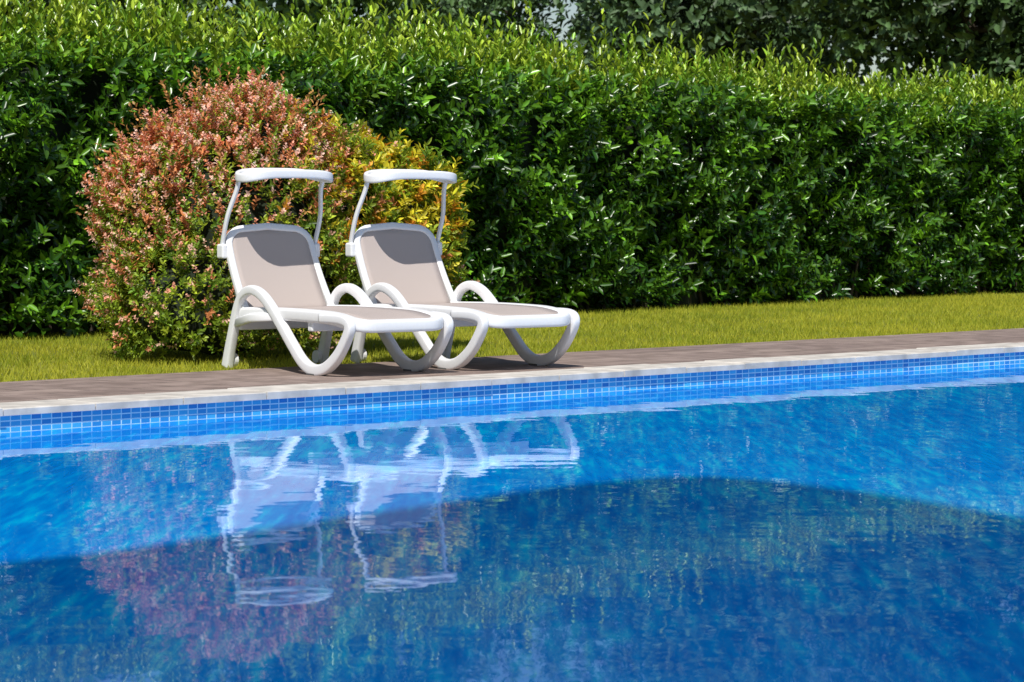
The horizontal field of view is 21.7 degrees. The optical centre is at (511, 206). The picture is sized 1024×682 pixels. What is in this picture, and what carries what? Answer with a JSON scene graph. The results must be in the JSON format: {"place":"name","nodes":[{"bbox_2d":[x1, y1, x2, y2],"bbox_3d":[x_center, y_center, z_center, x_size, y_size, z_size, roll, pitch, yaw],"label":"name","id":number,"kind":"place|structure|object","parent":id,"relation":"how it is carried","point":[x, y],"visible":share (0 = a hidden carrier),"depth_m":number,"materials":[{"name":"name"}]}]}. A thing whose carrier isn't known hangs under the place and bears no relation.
{"place":"outdoors","nodes":[
{"label":"outdoors","id":0,"kind":"place"},
{"bbox_2d":[0,290,1023,382],"bbox_3d":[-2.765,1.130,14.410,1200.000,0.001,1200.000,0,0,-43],"label":"lawn ground","id":1,"kind":"structure","parent":0,"point":[637,306],"depth_m":23.49,"materials":[{"name":"green plant"}]},
{"bbox_2d":[0,0,265,43],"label":"broadleaf tree","id":2,"kind":"object","parent":1,"relation":"on","point":[47,2],"visible":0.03,"depth_m":59.93,"materials":[{"name":"green plant"}]},
{"bbox_2d":[72,62,479,362],"bbox_3d":[-1.921,0.036,20.358,2.338,2.242,3.538,0,0,33],"label":"flowering shrub","id":3,"kind":"object","parent":1,"relation":"on","point":[160,234],"visible":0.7,"depth_m":19.56,"materials":[{"name":"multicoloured plant"}]},
{"bbox_2d":[81,0,507,56],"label":"broadleaf tree","id":4,"kind":"object","parent":1,"relation":"on","point":[282,7],"visible":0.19,"depth_m":58.56,"materials":[{"name":"green plant"}]},
{"bbox_2d":[355,0,619,71],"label":"broadleaf tree","id":5,"kind":"object","parent":1,"relation":"on","point":[476,6],"visible":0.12,"depth_m":82.37,"materials":[{"name":"green plant"}]},
{"bbox_2d":[0,328,1023,402],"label":"pool deck","id":6,"kind":"structure","parent":1,"relation":"on","point":[34,390],"depth_m":18.30,"materials":[{"name":"beige stone"}]},
{"bbox_2d":[217,168,453,375],"bbox_3d":[-1.199,0.424,17.894,0.822,1.377,1.730,0,0,-36],"label":"sun lounger","id":7,"kind":"object","parent":6,"relation":"on","point":[278,279],"visible":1,"depth_m":18.23,"materials":[{"name":"white plastic"}]},
{"bbox_2d":[345,169,579,369],"bbox_3d":[-0.356,0.424,18.524,0.822,1.377,1.730,0,0,-36],"label":"sun lounger","id":8,"kind":"object","parent":6,"relation":"on","point":[400,265],"visible":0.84,"depth_m":18.89,"materials":[{"name":"white plastic"}]},
{"bbox_2d":[0,342,1023,415],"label":"pool coping","id":9,"kind":"object","parent":6,"relation":"on","point":[195,397],"visible":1,"depth_m":16.83,"materials":[{"name":"stone"}]},
{"bbox_2d":[0,352,1023,432],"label":"pool basin","id":10,"kind":"object","parent":1,"relation":"in","point":[50,421],"depth_m":16.75,"materials":[{"name":"tile"}]},
{"bbox_2d":[0,363,1023,681],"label":"pool water","id":11,"kind":"structure","parent":10,"relation":"in","point":[848,529],"depth_m":9.78,"materials":[{"name":"blue liquid"}]},
{"bbox_2d":[0,0,1023,339],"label":"laurel hedge","id":12,"kind":"object","parent":1,"relation":"on","point":[624,182],"visible":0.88,"depth_m":28.26,"materials":[{"name":"green plant"}]},
{"bbox_2d":[533,0,895,88],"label":"broadleaf tree","id":13,"kind":"object","parent":1,"relation":"on","point":[711,22],"visible":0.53,"depth_m":61.05,"materials":[{"name":"green plant"}]},
{"bbox_2d":[575,1,949,88],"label":"broadleaf tree","id":14,"kind":"object","parent":1,"relation":"on","point":[828,37],"visible":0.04,"depth_m":78.38,"materials":[{"name":"green plant"}]},
{"bbox_2d":[754,0,1023,97],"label":"broadleaf tree","id":15,"kind":"object","parent":1,"relation":"on","point":[993,51],"visible":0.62,"depth_m":57.02,"materials":[{"name":"green plant"}]},
{"bbox_2d":[183,0,976,86],"label":"sky","id":16,"kind":"structure","parent":0,"point":[573,8],"materials":[{"name":"white"}]},
{"bbox_2d":[951,10,1014,78],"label":"broadleaf tree","id":17,"kind":"object","parent":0,"point":[1010,45],"visible":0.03,"depth_m":59.30,"materials":[{"name":"green plant"}]}
]}

